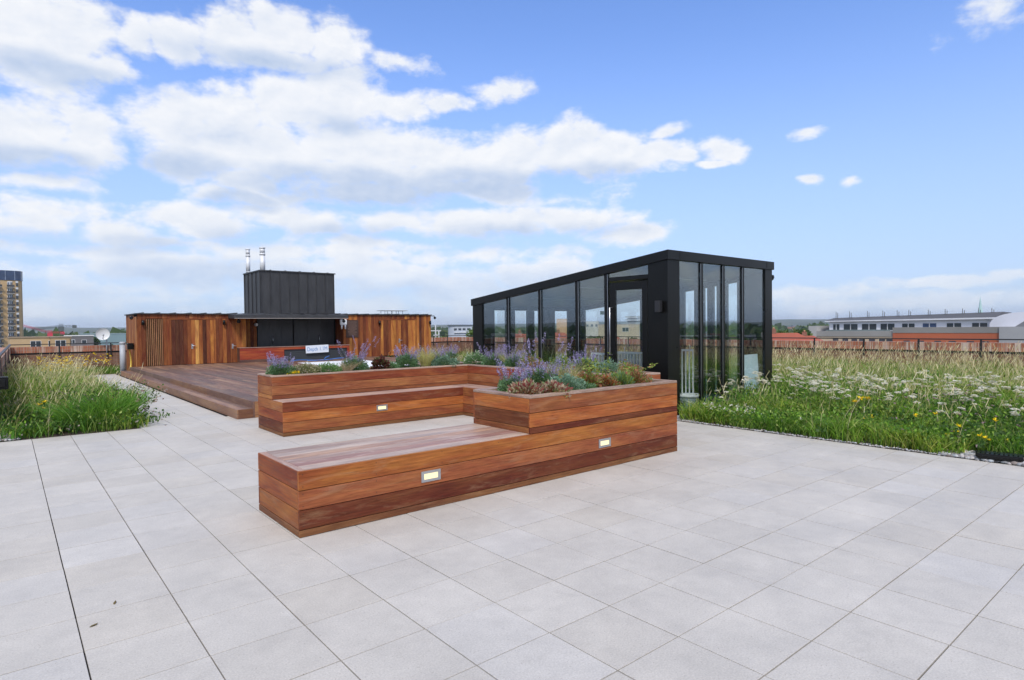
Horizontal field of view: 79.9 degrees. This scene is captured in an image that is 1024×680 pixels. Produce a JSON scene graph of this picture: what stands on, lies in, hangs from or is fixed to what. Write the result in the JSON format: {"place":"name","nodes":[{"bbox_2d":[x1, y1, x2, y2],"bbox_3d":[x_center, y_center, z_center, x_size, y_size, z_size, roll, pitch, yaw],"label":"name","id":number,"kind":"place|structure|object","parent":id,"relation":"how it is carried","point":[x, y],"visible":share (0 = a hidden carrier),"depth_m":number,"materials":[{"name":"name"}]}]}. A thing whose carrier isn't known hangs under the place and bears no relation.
{"place":"outdoors","nodes":[
{"label":"outdoors","id":0,"kind":"place"},
{"bbox_2d":[64,335,93,345],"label":"house","id":1,"kind":"structure","parent":0,"point":[82,338],"depth_m":167.58,"materials":[{"name":"grey glass"}]},
{"bbox_2d":[80,333,125,344],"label":"warehouse","id":2,"kind":"structure","parent":0,"point":[117,337],"depth_m":276.63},
{"bbox_2d":[339,360,360,370],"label":"feather grass","id":3,"kind":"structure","parent":0,"point":[347,368],"depth_m":9.96,"materials":[{"name":"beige plant"}]},
{"bbox_2d":[296,360,405,367],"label":"swimming pool","id":4,"kind":"structure","parent":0,"point":[340,361],"depth_m":22.31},
{"bbox_2d":[410,345,440,366],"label":"feather grass","id":5,"kind":"object","parent":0,"point":[426,360],"depth_m":11.02,"materials":[{"name":"yellow plant"}]},
{"bbox_2d":[23,319,828,333],"bbox_3d":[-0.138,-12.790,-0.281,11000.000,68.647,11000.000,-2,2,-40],"label":"hills","id":6,"kind":"structure","parent":0,"point":[785,322],"depth_m":3123.23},
{"bbox_2d":[447,325,472,341],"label":"office building","id":7,"kind":"structure","parent":0,"point":[456,329],"depth_m":239.19,"materials":[{"name":"white glass"}]},
{"bbox_2d":[2,355,1015,465],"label":"soil ground","id":8,"kind":"structure","parent":0,"point":[92,431],"depth_m":8.88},
{"bbox_2d":[1,393,70,416],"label":"leafy plant","id":9,"kind":"object","parent":8,"relation":"on","point":[5,400],"visible":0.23,"depth_m":9.87,"materials":[{"name":"green plant"}]},
{"bbox_2d":[4,420,69,437],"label":"grass tuft","id":10,"kind":"object","parent":8,"relation":"on","point":[37,434],"visible":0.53,"depth_m":8.93,"materials":[{"name":"green plant"}]},
{"bbox_2d":[0,415,80,436],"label":"leafy plant","id":11,"kind":"object","parent":8,"relation":"on","point":[29,426],"visible":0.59,"depth_m":8.96,"materials":[{"name":"green plant"}]},
{"bbox_2d":[0,408,82,431],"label":"leafy plant","id":12,"kind":"object","parent":8,"relation":"on","point":[10,420],"visible":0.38,"depth_m":9.28,"materials":[{"name":"green plant"}]},
{"bbox_2d":[4,386,118,408],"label":"leafy plant","id":13,"kind":"object","parent":8,"relation":"on","point":[57,398],"visible":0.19,"depth_m":10.41,"materials":[{"name":"green plant"}]},
{"bbox_2d":[4,416,137,431],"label":"leafy plant","id":14,"kind":"object","parent":8,"relation":"on","point":[69,426],"visible":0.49,"depth_m":9.25,"materials":[{"name":"green plant"}]},
{"bbox_2d":[0,352,153,441],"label":"meadow grass","id":15,"kind":"structure","parent":8,"relation":"on","point":[25,383],"depth_m":10.93,"materials":[{"name":"green plant"}]},
{"bbox_2d":[9,393,155,429],"bbox_3d":[-6.714,1.149,9.770,2.038,0.478,1.939,0,1,15],"label":"grass tuft","id":16,"kind":"object","parent":8,"relation":"on","point":[60,414],"visible":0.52,"depth_m":9.43,"materials":[{"name":"green plant"}]},
{"bbox_2d":[54,381,167,403],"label":"leafy plant","id":17,"kind":"object","parent":8,"relation":"on","point":[140,386],"visible":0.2,"depth_m":11.48,"materials":[{"name":"green plant"}]},
{"bbox_2d":[60,387,163,416],"bbox_3d":[-6.636,1.101,10.042,1.673,0.560,1.619,-2,2,-40],"label":"grass tuft","id":18,"kind":"object","parent":8,"relation":"on","point":[111,403],"visible":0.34,"depth_m":9.97,"materials":[{"name":"green plant"}]},
{"bbox_2d":[66,381,161,415],"bbox_3d":[-7.054,1.085,10.900,1.558,0.564,1.666,-2,2,-40],"label":"grass tuft","id":19,"kind":"object","parent":8,"relation":"on","point":[118,394],"visible":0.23,"depth_m":10.87,"materials":[{"name":"green plant"}]},
{"bbox_2d":[80,384,163,412],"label":"thistle plant","id":20,"kind":"object","parent":8,"relation":"on","point":[147,406],"visible":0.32,"depth_m":10.85,"materials":[{"name":"green plant"}]},
{"bbox_2d":[83,408,174,426],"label":"leafy plant","id":21,"kind":"object","parent":8,"relation":"on","point":[151,416],"visible":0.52,"depth_m":9.86,"materials":[{"name":"green plant"}]},
{"bbox_2d":[0,415,1023,466],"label":"pebbles","id":22,"kind":"object","parent":8,"relation":"on","point":[970,454],"visible":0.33,"depth_m":7.39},
{"bbox_2d":[975,449,1023,461],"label":"ground floodlight","id":23,"kind":"object","parent":22,"relation":"on","point":[999,455],"visible":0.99,"depth_m":6.62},
{"bbox_2d":[677,400,739,420],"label":"grass tuft","id":24,"kind":"object","parent":8,"relation":"on","point":[706,413],"visible":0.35,"depth_m":9.71,"materials":[{"name":"green plant"}]},
{"bbox_2d":[397,338,1023,454],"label":"meadow grass","id":25,"kind":"structure","parent":8,"relation":"on","point":[936,372],"depth_m":9.68,"materials":[{"name":"green plant"}]},
{"bbox_2d":[733,405,826,428],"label":"grass tuft","id":26,"kind":"object","parent":8,"relation":"on","point":[778,421],"visible":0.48,"depth_m":8.79,"materials":[{"name":"green plant"}]},
{"bbox_2d":[787,412,871,431],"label":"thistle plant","id":27,"kind":"object","parent":8,"relation":"on","point":[820,429],"visible":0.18,"depth_m":8.04,"materials":[{"name":"green plant"}]},
{"bbox_2d":[802,409,908,437],"bbox_3d":[4.535,1.142,8.180,1.408,0.321,1.459,0,1,6],"label":"grass tuft","id":28,"kind":"object","parent":8,"relation":"on","point":[852,421],"visible":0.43,"depth_m":8.18,"materials":[{"name":"green plant"}]},
{"bbox_2d":[866,416,980,443],"bbox_3d":[5.087,1.158,7.592,1.347,0.303,1.404,0,1,28],"label":"grass tuft","id":29,"kind":"object","parent":8,"relation":"on","point":[899,432],"visible":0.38,"depth_m":7.64,"materials":[{"name":"green plant"}]},
{"bbox_2d":[842,397,1007,422],"bbox_3d":[5.433,1.077,8.723,1.748,0.408,1.885,-1,1,-9],"label":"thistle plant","id":30,"kind":"object","parent":8,"relation":"on","point":[910,416],"visible":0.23,"depth_m":8.46,"materials":[{"name":"green plant"}]},
{"bbox_2d":[863,405,1021,440],"bbox_3d":[5.684,1.090,7.921,1.952,0.412,1.670,-2,2,-40],"label":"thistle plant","id":31,"kind":"object","parent":8,"relation":"on","point":[969,423],"visible":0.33,"depth_m":7.48,"materials":[{"name":"green plant"}]},
{"bbox_2d":[884,419,1023,448],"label":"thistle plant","id":32,"kind":"object","parent":8,"relation":"on","point":[982,443],"visible":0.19,"depth_m":7.12,"materials":[{"name":"green plant"}]},
{"bbox_2d":[903,388,1023,422],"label":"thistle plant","id":33,"kind":"object","parent":8,"relation":"on","point":[966,406],"visible":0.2,"depth_m":8.67,"materials":[{"name":"green plant"}]},
{"bbox_2d":[993,406,1023,427],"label":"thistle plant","id":34,"kind":"object","parent":8,"relation":"on","point":[1015,418],"visible":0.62,"depth_m":7.45,"materials":[{"name":"green plant"}]},
{"bbox_2d":[0,374,1023,679],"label":"paving","id":35,"kind":"structure","parent":0,"point":[708,552],"depth_m":3.86,"materials":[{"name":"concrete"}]},
{"bbox_2d":[258,361,659,436],"bbox_3d":[-0.902,0.916,9.149,4.250,0.846,4.415,-2,2,-40],"label":"bench planter","id":36,"kind":"object","parent":35,"relation":"on","point":[298,404],"visible":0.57,"depth_m":9.66,"materials":[{"name":"brown wood"}]},
{"bbox_2d":[265,351,295,374],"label":"catmint plant","id":37,"kind":"object","parent":36,"relation":"on","point":[275,368],"visible":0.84,"depth_m":9.29,"materials":[{"name":"green plant"}]},
{"bbox_2d":[294,361,321,375],"bbox_3d":[-3.218,0.445,9.576,0.508,0.233,0.492,0,1,17],"label":"leafy mound","id":38,"kind":"object","parent":36,"relation":"on","point":[304,368],"visible":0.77,"depth_m":9.51,"materials":[{"name":"green plant"}]},
{"bbox_2d":[316,361,341,373],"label":"leafy mound","id":39,"kind":"object","parent":36,"relation":"on","point":[326,367],"visible":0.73,"depth_m":9.75,"materials":[{"name":"green plant"}]},
{"bbox_2d":[336,336,379,370],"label":"catmint plant","id":40,"kind":"object","parent":36,"relation":"on","point":[352,359],"visible":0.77,"depth_m":10.18,"materials":[{"name":"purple plant"}]},
{"bbox_2d":[369,354,391,370],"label":"burgundy plant","id":41,"kind":"object","parent":36,"relation":"on","point":[380,362],"visible":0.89,"depth_m":10.33,"materials":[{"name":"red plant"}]},
{"bbox_2d":[393,344,420,367],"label":"catmint plant","id":42,"kind":"object","parent":36,"relation":"on","point":[407,359],"visible":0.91,"depth_m":10.80,"materials":[{"name":"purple plant"}]},
{"bbox_2d":[418,344,445,365],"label":"catmint plant","id":43,"kind":"object","parent":36,"relation":"on","point":[439,354],"visible":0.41,"depth_m":11.26,"materials":[{"name":"purple plant"}]},
{"bbox_2d":[431,355,459,367],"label":"leafy mound","id":44,"kind":"object","parent":36,"relation":"on","point":[444,359],"visible":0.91,"depth_m":11.10,"materials":[{"name":"green plant"}]},
{"bbox_2d":[441,344,459,364],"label":"catmint plant","id":45,"kind":"object","parent":36,"relation":"on","point":[451,354],"visible":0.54,"depth_m":11.58,"materials":[{"name":"purple plant"}]},
{"bbox_2d":[463,350,485,364],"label":"leafy mound","id":46,"kind":"object","parent":36,"relation":"on","point":[473,357],"visible":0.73,"depth_m":11.52,"materials":[{"name":"green plant"}]},
{"bbox_2d":[477,342,507,366],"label":"catmint plant","id":47,"kind":"object","parent":36,"relation":"on","point":[490,360],"visible":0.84,"depth_m":11.14,"materials":[{"name":"green plant"}]},
{"bbox_2d":[500,344,525,366],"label":"catmint plant","id":48,"kind":"object","parent":36,"relation":"on","point":[511,361],"visible":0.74,"depth_m":10.62,"materials":[{"name":"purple plant"}]},
{"bbox_2d":[517,354,544,367],"bbox_3d":[0.324,0.367,10.468,0.494,0.271,0.508,-1,1,-7],"label":"leafy mound","id":49,"kind":"object","parent":36,"relation":"on","point":[524,361],"visible":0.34,"depth_m":10.42,"materials":[{"name":"green plant"}]},
{"bbox_2d":[547,353,572,369],"bbox_3d":[0.802,0.360,9.898,0.492,0.303,0.509,-1,1,-7],"label":"leafy mound","id":50,"kind":"object","parent":36,"relation":"on","point":[561,359],"visible":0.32,"depth_m":9.85,"materials":[{"name":"green plant"}]},
{"bbox_2d":[569,344,601,371],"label":"catmint plant","id":51,"kind":"object","parent":36,"relation":"on","point":[578,362],"visible":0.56,"depth_m":9.45,"materials":[{"name":"purple plant"}]},
{"bbox_2d":[592,358,623,372],"bbox_3d":[1.435,0.396,9.127,0.512,0.248,0.487,0,1,15],"label":"leafy mound","id":52,"kind":"object","parent":36,"relation":"on","point":[613,367],"visible":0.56,"depth_m":9.06,"materials":[{"name":"green plant"}]},
{"bbox_2d":[614,361,643,372],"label":"leafy mound","id":53,"kind":"object","parent":36,"relation":"on","point":[620,368],"visible":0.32,"depth_m":8.79,"materials":[{"name":"green plant"}]},
{"bbox_2d":[258,379,676,537],"bbox_3d":[-0.071,0.964,6.277,4.621,0.858,0.934,-2,2,-40],"label":"bench planter","id":54,"kind":"object","parent":35,"relation":"on","point":[504,442],"visible":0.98,"depth_m":5.61,"materials":[{"name":"brown wood"}]},
{"bbox_2d":[495,356,538,391],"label":"catmint plant","id":55,"kind":"object","parent":54,"relation":"on","point":[503,384],"visible":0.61,"depth_m":6.54,"materials":[{"name":"purple plant"}]},
{"bbox_2d":[506,377,547,397],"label":"variegated plant","id":56,"kind":"object","parent":54,"relation":"on","point":[527,386],"visible":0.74,"depth_m":6.18,"materials":[{"name":"beige plant"}]},
{"bbox_2d":[502,330,572,383],"bbox_3d":[0.361,0.236,6.965,0.767,0.695,0.814,0,1,24],"label":"catmint plant","id":57,"kind":"object","parent":54,"relation":"on","point":[543,375],"visible":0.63,"depth_m":6.81,"materials":[{"name":"purple plant"}]},
{"bbox_2d":[535,379,572,396],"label":"variegated plant","id":58,"kind":"object","parent":54,"relation":"on","point":[554,386],"visible":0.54,"depth_m":6.27,"materials":[{"name":"beige plant"}]},
{"bbox_2d":[544,356,575,377],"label":"catmint plant","id":59,"kind":"object","parent":54,"relation":"on","point":[563,372],"visible":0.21,"depth_m":7.12,"materials":[{"name":"purple plant"}]},
{"bbox_2d":[539,360,590,378],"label":"feather grass","id":60,"kind":"object","parent":54,"relation":"on","point":[572,372],"depth_m":6.95,"materials":[{"name":"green plant"}]},
{"bbox_2d":[550,372,585,389],"bbox_3d":[0.590,0.469,6.608,0.431,0.245,0.449,-1,1,-5],"label":"leafy mound","id":61,"kind":"object","parent":54,"relation":"on","point":[574,383],"visible":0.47,"depth_m":6.54,"materials":[{"name":"green plant"}]},
{"bbox_2d":[578,372,601,387],"bbox_3d":[0.880,0.451,6.977,0.320,0.247,0.321,0,1,15],"label":"leafy mound","id":62,"kind":"object","parent":54,"relation":"on","point":[591,377],"visible":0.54,"depth_m":6.93,"materials":[{"name":"green plant"}]},
{"bbox_2d":[583,352,610,376],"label":"rose sprig","id":63,"kind":"object","parent":54,"relation":"on","point":[594,368],"visible":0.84,"depth_m":7.61,"materials":[{"name":"green plant"}]},
{"bbox_2d":[600,373,620,386],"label":"leafy mound","id":64,"kind":"object","parent":54,"relation":"on","point":[606,378],"visible":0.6,"depth_m":6.98,"materials":[{"name":"brown plant"}]},
{"bbox_2d":[607,369,635,384],"bbox_3d":[1.273,0.446,7.138,0.388,0.230,0.375,-1,1,-10],"label":"leafy mound","id":65,"kind":"object","parent":54,"relation":"on","point":[624,378],"visible":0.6,"depth_m":7.08,"materials":[{"name":"green plant"}]},
{"bbox_2d":[622,369,652,384],"bbox_3d":[1.468,0.450,7.280,0.420,0.221,0.410,0,1,15],"label":"leafy mound","id":66,"kind":"object","parent":54,"relation":"on","point":[640,377],"visible":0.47,"depth_m":7.21,"materials":[{"name":"brown plant"}]},
{"bbox_2d":[619,359,657,371],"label":"rose sprig","id":67,"kind":"object","parent":54,"relation":"on","point":[629,367],"visible":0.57,"depth_m":7.67,"materials":[{"name":"green plant"}]},
{"bbox_2d":[0,0,1023,327],"label":"sky","id":68,"kind":"structure","parent":0,"point":[431,157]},
{"bbox_2d":[556,319,566,333],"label":"tower block","id":69,"kind":"structure","parent":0,"point":[561,325],"depth_m":518.11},
{"bbox_2d":[586,321,598,337],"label":"apartment block","id":70,"kind":"structure","parent":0,"point":[592,328],"depth_m":356.88,"materials":[{"name":"beige glass"}]},
{"bbox_2d":[598,324,639,338],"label":"apartment block","id":71,"kind":"structure","parent":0,"point":[628,329],"depth_m":255.58,"materials":[{"name":"beige glass"}]},
{"bbox_2d":[772,327,813,340],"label":"red roof house","id":72,"kind":"structure","parent":0,"point":[775,334],"depth_m":139.60,"materials":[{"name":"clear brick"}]},
{"bbox_2d":[808,308,1023,342],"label":"long terrace building","id":73,"kind":"structure","parent":0,"point":[993,325],"depth_m":190.15,"materials":[{"name":"white glass"}]},
{"bbox_2d":[844,324,857,329],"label":"window","id":74,"kind":"structure","parent":73,"relation":"in","point":[846,326],"depth_m":209.11,"materials":[{"name":"white glass"}]},
{"bbox_2d":[862,324,875,329],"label":"window","id":75,"kind":"structure","parent":73,"relation":"in","point":[864,326],"depth_m":204.79,"materials":[{"name":"white glass"}]},
{"bbox_2d":[881,324,893,329],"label":"window","id":76,"kind":"structure","parent":73,"relation":"in","point":[883,326],"depth_m":200.44,"materials":[{"name":"white glass"}]},
{"label":"ground","id":77,"kind":"structure","parent":0,"visible":0},
{"bbox_2d":[0,270,23,346],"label":"apartment tower","id":78,"kind":"structure","parent":77,"relation":"on","point":[11,310],"depth_m":270.96,"materials":[{"name":"beige concrete"}]},
{"bbox_2d":[7,336,71,346],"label":"flat block","id":79,"kind":"structure","parent":77,"relation":"on","point":[31,340],"depth_m":137.43,"materials":[{"name":"beige brick"}]},
{"bbox_2d":[31,324,76,335],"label":"tower crane","id":80,"kind":"object","parent":77,"relation":"on","point":[60,328],"visible":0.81,"depth_m":336.88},
{"bbox_2d":[49,336,70,345],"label":"flat block","id":81,"kind":"structure","parent":77,"relation":"on","point":[55,340],"depth_m":138.41,"materials":[{"name":"beige brick"}]},
{"bbox_2d":[23,321,828,344],"bbox_3d":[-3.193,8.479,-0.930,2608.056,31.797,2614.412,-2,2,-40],"label":"woodland","id":82,"kind":"object","parent":77,"relation":"on","point":[689,330],"visible":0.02,"depth_m":725.11,"materials":[{"name":"green plant"}]},
{"bbox_2d":[625,316,639,328],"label":"apartment block","id":83,"kind":"structure","parent":77,"relation":"on","point":[632,319],"depth_m":292.86,"materials":[{"name":"white glass"}]},
{"bbox_2d":[776,328,812,335],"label":"tree","id":84,"kind":"object","parent":77,"relation":"on","point":[800,331],"visible":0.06,"depth_m":158.28,"materials":[{"name":"green plant"}]},
{"bbox_3d":[-1.558,11.070,11.196,28.100,18.470,37.700,-2,2,-40],"label":"brick building","id":85,"kind":"object","parent":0,"visible":0},
{"bbox_2d":[10,335,458,369],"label":"parapet wall","id":86,"kind":"structure","parent":85,"relation":"on","point":[113,351],"depth_m":22.95,"materials":[{"name":"brick"}]},
{"bbox_2d":[96,328,109,356],"bbox_3d":[-15.483,0.095,23.208,0.353,1.085,0.432,0,1,19],"label":"satellite dish","id":87,"kind":"object","parent":86,"relation":"attached to","point":[102,333],"visible":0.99,"depth_m":23.24,"materials":[{"name":"grey plastic"}]},
{"bbox_2d":[32,370,948,679],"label":"roof base","id":88,"kind":"object","parent":85,"relation":"on","point":[126,524],"depth_m":4.55,"materials":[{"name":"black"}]},
{"bbox_2d":[0,344,10,400],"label":"parapet wall","id":89,"kind":"structure","parent":88,"relation":"on","point":[5,352],"depth_m":15.07,"materials":[{"name":"brick"}]},
{"bbox_2d":[0,376,8,389],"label":"outlet box","id":90,"kind":"object","parent":89,"relation":"attached to","point":[4,384],"visible":1,"depth_m":8.82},
{"bbox_2d":[119,342,125,374],"bbox_3d":[-13.520,0.635,21.212,0.199,1.150,0.199,-2,2,-40],"label":"vent pipe","id":91,"kind":"object","parent":88,"relation":"on","point":[122,356],"visible":0.91,"depth_m":21.14,"materials":[{"name":"grey metal"}]},
{"bbox_2d":[121,356,419,418],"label":"timber deck","id":92,"kind":"structure","parent":88,"relation":"on","point":[229,389],"depth_m":15.14,"materials":[{"name":"brown"}]},
{"bbox_2d":[124,247,430,370],"bbox_3d":[-9.032,-1.408,25.624,11.970,4.945,3.691,-2,2,-40],"label":"timber hut","id":93,"kind":"object","parent":92,"relation":"on","point":[288,308],"visible":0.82,"depth_m":24.82,"materials":[{"name":"brown wood"}]},
{"bbox_2d":[169,318,215,364],"bbox_3d":[-11.580,0.048,22.205,1.520,1.660,0.085,-2,2,-40],"label":"double door","id":94,"kind":"structure","parent":93,"relation":"in","point":[198,346],"depth_m":22.20,"materials":[{"name":"brown wood"}]},
{"bbox_2d":[230,318,241,361],"bbox_3d":[-10.452,-0.050,23.141,0.405,1.790,0.085,-2,2,-40],"label":"timber door","id":95,"kind":"structure","parent":93,"relation":"in","point":[235,328],"depth_m":23.13,"materials":[{"name":"brown wood"}]},
{"bbox_2d":[257,319,292,358],"bbox_3d":[-9.648,-0.068,24.917,1.400,1.730,0.048,-2,2,-40],"label":"metal door","id":96,"kind":"structure","parent":93,"relation":"in","point":[270,332],"depth_m":24.88,"materials":[{"name":"metal"}]},
{"bbox_2d":[294,319,333,346],"bbox_3d":[-8.379,-0.104,25.940,1.740,1.730,0.094,-2,2,-40],"label":"metal door","id":97,"kind":"structure","parent":93,"relation":"in","point":[307,332],"depth_m":25.92,"materials":[{"name":"metal"}]},
{"bbox_2d":[346,320,358,337],"bbox_3d":[-6.836,-0.480,26.134,0.560,0.750,0.027,-2,2,-40],"label":"plaque","id":98,"kind":"object","parent":93,"relation":"attached to","point":[351,328],"visible":1,"depth_m":26.13,"materials":[{"name":"wood"}]},
{"bbox_2d":[379,319,416,355],"bbox_3d":[-5.113,-0.135,27.570,1.870,1.630,0.085,-2,2,-40],"label":"double door","id":99,"kind":"structure","parent":93,"relation":"in","point":[392,332],"depth_m":27.55,"materials":[{"name":"brown wood"}]},
{"bbox_2d":[237,344,348,362],"bbox_3d":[-8.627,0.522,24.419,4.390,0.566,0.390,-2,2,-40],"label":"counter","id":100,"kind":"object","parent":92,"relation":"on","point":[244,355],"visible":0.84,"depth_m":24.02,"materials":[{"name":"brown wood"}]},
{"bbox_2d":[306,345,328,352],"bbox_3d":[-7.888,0.362,24.747,0.950,0.310,0.023,-4,3,-40],"label":"depth sign","id":101,"kind":"object","parent":100,"relation":"attached to","point":[316,348],"visible":1,"depth_m":24.74,"materials":[{"name":"white"}]},
{"bbox_2d":[471,249,773,414],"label":"glass pavilion","id":102,"kind":"structure","parent":88,"relation":"on","point":[668,278],"depth_m":12.29,"materials":[{"name":"metal"}]},
{"bbox_2d":[591,349,604,365],"bbox_3d":[1.704,0.680,11.929,0.060,1.040,0.370,-2,2,-43],"label":"stair balustrade","id":103,"kind":"object","parent":102,"relation":"on","point":[602,357],"visible":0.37,"depth_m":11.90,"materials":[{"name":"metal"}]},
{"bbox_2d":[609,280,648,371],"bbox_3d":[2.039,0.087,10.789,0.134,2.230,0.840,-2,2,-40],"label":"door","id":104,"kind":"structure","parent":102,"relation":"in","point":[614,287],"depth_m":10.80,"materials":[{"name":"metal"}]},
{"bbox_2d":[617,347,641,370],"bbox_3d":[2.285,0.667,11.800,0.060,1.060,0.652,-2,2,-44],"label":"stair balustrade","id":105,"kind":"object","parent":102,"relation":"on","point":[632,357],"visible":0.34,"depth_m":11.77,"materials":[{"name":"metal"}]},
{"bbox_2d":[655,301,662,311],"bbox_3d":[2.447,-0.560,10.184,0.110,0.190,0.100,-2,2,-40],"label":"wall light","id":106,"kind":"object","parent":102,"relation":"attached to","point":[658,306],"visible":1,"depth_m":10.14,"materials":[{"name":"grey metal"}]},
{"bbox_2d":[680,393,698,397],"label":"floor plinth","id":107,"kind":"structure","parent":102,"relation":"on","point":[689,396],"depth_m":12.61,"materials":[{"name":"white paint"}]},
{"bbox_2d":[681,349,693,394],"bbox_3d":[3.671,0.631,12.768,0.242,1.060,0.060,0,1,21],"label":"stair balustrade","id":108,"kind":"object","parent":107,"relation":"on","point":[689,350],"visible":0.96,"depth_m":12.74,"materials":[{"name":"metal"}]},
{"bbox_2d":[744,354,759,395],"bbox_3d":[4.738,0.736,12.097,0.560,0.899,0.083,-2,2,-40],"label":"leaning board","id":109,"kind":"object","parent":102,"relation":"on","point":[750,363],"visible":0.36,"depth_m":12.09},
{"bbox_2d":[459,335,1023,370],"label":"parapet wall","id":110,"kind":"structure","parent":85,"relation":"on","point":[592,343],"depth_m":18.06,"materials":[{"name":"brick"}]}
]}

